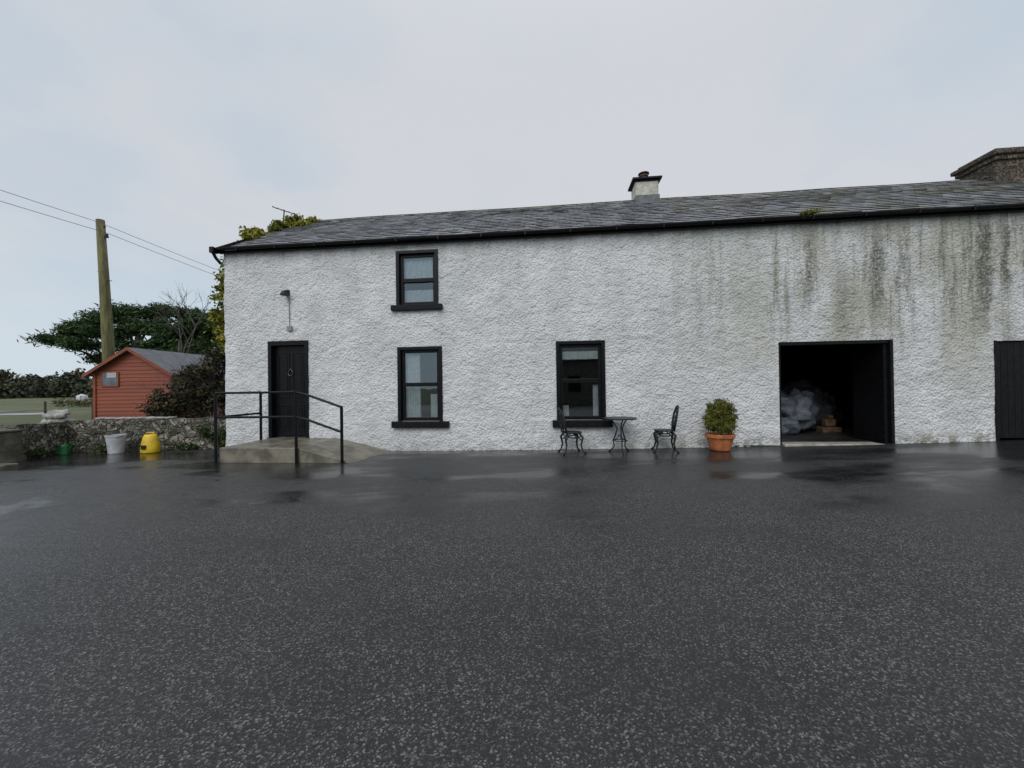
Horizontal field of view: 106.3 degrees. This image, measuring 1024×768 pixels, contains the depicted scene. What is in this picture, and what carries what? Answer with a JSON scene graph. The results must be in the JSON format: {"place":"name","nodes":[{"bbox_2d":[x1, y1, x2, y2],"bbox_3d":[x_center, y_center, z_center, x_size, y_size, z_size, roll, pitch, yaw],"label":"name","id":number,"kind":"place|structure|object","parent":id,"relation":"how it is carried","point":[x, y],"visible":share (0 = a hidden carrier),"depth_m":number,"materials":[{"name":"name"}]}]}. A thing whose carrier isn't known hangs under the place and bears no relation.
{"place":"outdoors","nodes":[
{"label":"outdoors","id":0,"kind":"place"},
{"bbox_2d":[0,429,25,432],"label":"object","id":1,"kind":"structure","parent":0,"point":[8,430],"depth_m":8.31,"materials":[{"name":"concrete"}]},
{"bbox_2d":[0,411,42,414],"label":"flood water","id":2,"kind":"structure","parent":0,"point":[20,413],"depth_m":28.54,"materials":[{"name":"grey liquid"}]},
{"bbox_2d":[0,397,853,429],"bbox_3d":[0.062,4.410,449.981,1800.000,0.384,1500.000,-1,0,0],"label":"ground","id":3,"kind":"structure","parent":0,"point":[24,405],"depth_m":35.15,"materials":[{"name":"green plant"}]},
{"bbox_2d":[0,463,18,467],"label":"concrete kerb","id":4,"kind":"structure","parent":3,"relation":"on","point":[3,465],"depth_m":7.83,"materials":[{"name":"grey concrete"}]},
{"bbox_2d":[0,431,21,462],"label":"pillar shaft","id":5,"kind":"object","parent":3,"relation":"on","point":[10,447],"visible":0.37,"depth_m":8.26,"materials":[{"name":"concrete"}]},
{"bbox_2d":[0,400,92,419],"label":"wire fence","id":6,"kind":"object","parent":3,"relation":"on","point":[45,410],"visible":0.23,"depth_m":19.93,"materials":[{"name":"brown wood"}]},
{"bbox_2d":[0,368,92,398],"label":"distant treeline","id":7,"kind":"object","parent":3,"relation":"on","point":[72,383],"visible":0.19,"depth_m":116.64,"materials":[{"name":"green plant"}]},
{"bbox_2d":[51,396,92,406],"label":"field rushes","id":8,"kind":"object","parent":3,"relation":"on","point":[77,402],"visible":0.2,"depth_m":41.14,"materials":[{"name":"green plant"}]},
{"bbox_2d":[76,394,87,401],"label":"white storage tank","id":9,"kind":"object","parent":3,"relation":"on","point":[78,397],"visible":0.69,"depth_m":49.66,"materials":[{"name":"white plastic"}]},
{"bbox_2d":[1,190,218,361],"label":"utility pole","id":10,"kind":"object","parent":3,"relation":"on","point":[107,336],"visible":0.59,"depth_m":15.92,"materials":[{"name":"brown wood"}]},
{"bbox_2d":[1,417,225,459],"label":"rubble stone wall","id":11,"kind":"structure","parent":3,"relation":"on","point":[82,435],"depth_m":9.73,"materials":[{"name":"grey stone"}]},
{"bbox_2d":[40,409,75,422],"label":"limestone rocks","id":12,"kind":"object","parent":11,"relation":"on","point":[55,415],"visible":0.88,"depth_m":10.61,"materials":[{"name":"grey stone"}]},
{"bbox_2d":[94,416,176,419],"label":"coping stones","id":13,"kind":"object","parent":11,"relation":"on","point":[129,418],"visible":0.84,"depth_m":9.97,"materials":[{"name":"grey stone"}]},
{"bbox_2d":[17,301,210,365],"bbox_3d":[-28.119,-2.035,28.464,14.537,8.673,4.706,-1,0,0],"label":"pine tree","id":14,"kind":"object","parent":3,"relation":"on","point":[74,335],"visible":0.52,"depth_m":27.92,"materials":[{"name":"green plant"}]},
{"bbox_2d":[25,424,225,457],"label":"wall weeds","id":15,"kind":"object","parent":3,"relation":"on","point":[39,452],"depth_m":9.66,"materials":[{"name":"green plant"}]},
{"bbox_2d":[82,347,221,419],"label":"timber garden shed","id":16,"kind":"structure","parent":3,"relation":"on","point":[117,391],"depth_m":13.99,"materials":[{"name":"red wood"}]},
{"bbox_2d":[100,371,118,386],"bbox_3d":[-14.629,-0.176,13.963,0.650,0.550,0.020,-1,0,0],"label":"shed window frame","id":17,"kind":"structure","parent":16,"relation":"in","point":[117,372],"depth_m":13.95,"materials":[{"name":"red wood"}]},
{"bbox_2d":[102,373,116,384],"bbox_3d":[-14.629,-0.176,13.969,0.550,0.450,0.012,-1,0,0],"label":"shed window pane","id":18,"kind":"structure","parent":16,"relation":"in","point":[105,381],"depth_m":13.96,"materials":[{"name":"grey glass"}]},
{"bbox_2d":[134,281,211,352],"bbox_3d":[-20.983,-2.184,24.320,2.982,8.203,3.811,-1,0,23],"label":"bare tree","id":19,"kind":"object","parent":3,"relation":"on","point":[180,345],"visible":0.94,"depth_m":23.81,"materials":[{"name":"brown plant"}]},
{"bbox_2d":[132,345,225,418],"bbox_3d":[-9.651,-0.032,12.419,4.243,3.126,2.102,-1,0,0],"label":"garden shrub","id":20,"kind":"object","parent":3,"relation":"on","point":[198,384],"visible":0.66,"depth_m":11.99,"materials":[{"name":"green plant"}]},
{"bbox_2d":[134,308,224,355],"bbox_3d":[-20.230,-1.522,26.043,9.770,7.307,4.856,-1,0,0],"label":"pine tree","id":21,"kind":"object","parent":3,"relation":"on","point":[165,337],"visible":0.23,"depth_m":25.19,"materials":[{"name":"green plant"}]},
{"bbox_2d":[209,146,1023,450],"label":"whitewashed farmhouse","id":22,"kind":"object","parent":3,"relation":"on","point":[892,314],"visible":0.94,"depth_m":8.69,"materials":[{"name":"paint"}]},
{"bbox_2d":[204,240,238,353],"bbox_3d":[-7.850,-2.484,10.975,1.670,3.488,1.631,-1,0,-21],"label":"gable ivy","id":23,"kind":"object","parent":22,"relation":"attached to","point":[217,314],"visible":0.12,"depth_m":10.69,"materials":[{"name":"green plant"}]},
{"bbox_2d":[278,352,304,429],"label":"front door panels","id":24,"kind":"structure","parent":22,"relation":"in","point":[283,358],"depth_m":9.45,"materials":[{"name":"black paint"}]},
{"bbox_2d":[396,249,438,304],"bbox_3d":[-2.227,-2.502,9.106,1.020,1.290,0.190,-1,0,6],"label":"window frame","id":25,"kind":"structure","parent":22,"relation":"in","point":[429,253],"depth_m":9.06,"materials":[{"name":"black paint"}]},
{"bbox_2d":[397,346,442,420],"bbox_3d":[-2.152,-0.003,9.085,1.080,1.750,0.190,-1,0,6],"label":"window frame","id":26,"kind":"structure","parent":22,"relation":"in","point":[401,351],"depth_m":9.04,"materials":[{"name":"black paint"}]},
{"bbox_2d":[556,340,605,419],"bbox_3d":[1.553,-0.082,8.707,1.090,1.780,0.190,-1,0,6],"label":"window frame","id":27,"kind":"structure","parent":22,"relation":"in","point":[601,380],"depth_m":8.66,"materials":[{"name":"black paint"}]},
{"bbox_2d":[781,388,819,435],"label":"plastic sacks","id":28,"kind":"object","parent":22,"relation":"in","point":[799,410],"visible":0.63,"depth_m":9.67,"materials":[{"name":"grey plastic"}]},
{"bbox_2d":[781,380,843,430],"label":"dark feed bags","id":29,"kind":"object","parent":22,"relation":"in","point":[824,402],"visible":0.5,"depth_m":10.54,"materials":[{"name":"black plastic"}]},
{"bbox_2d":[993,340,1023,440],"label":"plank door","id":30,"kind":"structure","parent":22,"relation":"in","point":[1008,356],"depth_m":7.81,"materials":[{"name":"black paint"}]},
{"bbox_2d":[0,430,1023,767],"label":"asphalt yard","id":31,"kind":"structure","parent":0,"point":[812,606],"depth_m":2.50,"materials":[{"name":"black asphalt"}]},
{"bbox_2d":[57,442,74,454],"bbox_3d":[-10.798,1.558,9.279,0.393,0.291,0.210,-1,0,20],"label":"green watering can","id":32,"kind":"object","parent":31,"relation":"on","point":[64,448],"visible":1,"depth_m":9.25,"materials":[{"name":"plastic"}]},
{"bbox_2d":[104,434,126,453],"bbox_3d":[-9.681,1.464,9.391,0.402,0.450,0.396,-1,0,0],"label":"white bucket","id":33,"kind":"object","parent":31,"relation":"on","point":[115,443],"visible":1,"depth_m":9.28,"materials":[{"name":"plastic"}]},
{"bbox_2d":[133,432,160,453],"bbox_3d":[-8.889,1.427,9.401,0.466,0.501,0.360,-1,0,0],"label":"yellow bucket","id":34,"kind":"object","parent":31,"relation":"on","point":[150,443],"visible":1,"depth_m":9.30,"materials":[{"name":"plastic"}]},
{"bbox_2d":[219,438,389,462],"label":"concrete ramp","id":35,"kind":"structure","parent":31,"relation":"on","point":[310,450],"depth_m":7.95,"materials":[{"name":"grey concrete"}]},
{"bbox_2d":[214,391,343,463],"bbox_3d":[-4.989,0.922,7.926,3.096,1.543,1.200,-1,0,30],"label":"ramp handrail","id":36,"kind":"object","parent":35,"relation":"attached to","point":[296,417],"visible":0.89,"depth_m":7.76,"materials":[{"name":"black metal"}]},
{"bbox_2d":[557,407,586,454],"bbox_3d":[1.260,0.991,8.211,0.544,0.994,0.488,-1,0,-8],"label":"garden chair","id":37,"kind":"object","parent":31,"relation":"on","point":[566,432],"visible":0.98,"depth_m":8.08,"materials":[{"name":"black metal"}]},
{"bbox_2d":[603,416,636,453],"bbox_3d":[2.285,1.085,8.113,0.690,0.747,0.690,-1,0,0],"label":"garden table","id":38,"kind":"object","parent":31,"relation":"on","point":[622,418],"visible":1,"depth_m":8.13,"materials":[{"name":"black metal"}]},
{"bbox_2d":[651,405,679,452],"bbox_3d":[3.227,0.932,8.090,0.544,0.994,0.488,-1,0,14],"label":"garden chair","id":39,"kind":"object","parent":31,"relation":"on","point":[660,431],"visible":1,"depth_m":7.96,"materials":[{"name":"black metal"}]},
{"bbox_2d":[701,398,740,451],"bbox_3d":[4.329,0.829,7.966,0.768,1.094,0.586,-1,0,0],"label":"potted conifer","id":40,"kind":"object","parent":31,"relation":"on","point":[720,417],"visible":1,"depth_m":7.85,"materials":[{"name":"plant"}]},
{"bbox_2d":[816,415,841,432],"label":"firewood logs","id":41,"kind":"object","parent":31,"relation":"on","point":[828,423],"visible":0.9,"depth_m":9.91,"materials":[{"name":"brown wood"}]},
{"bbox_2d":[0,0,1023,379],"label":"sky","id":42,"kind":"structure","parent":0,"point":[179,126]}
]}

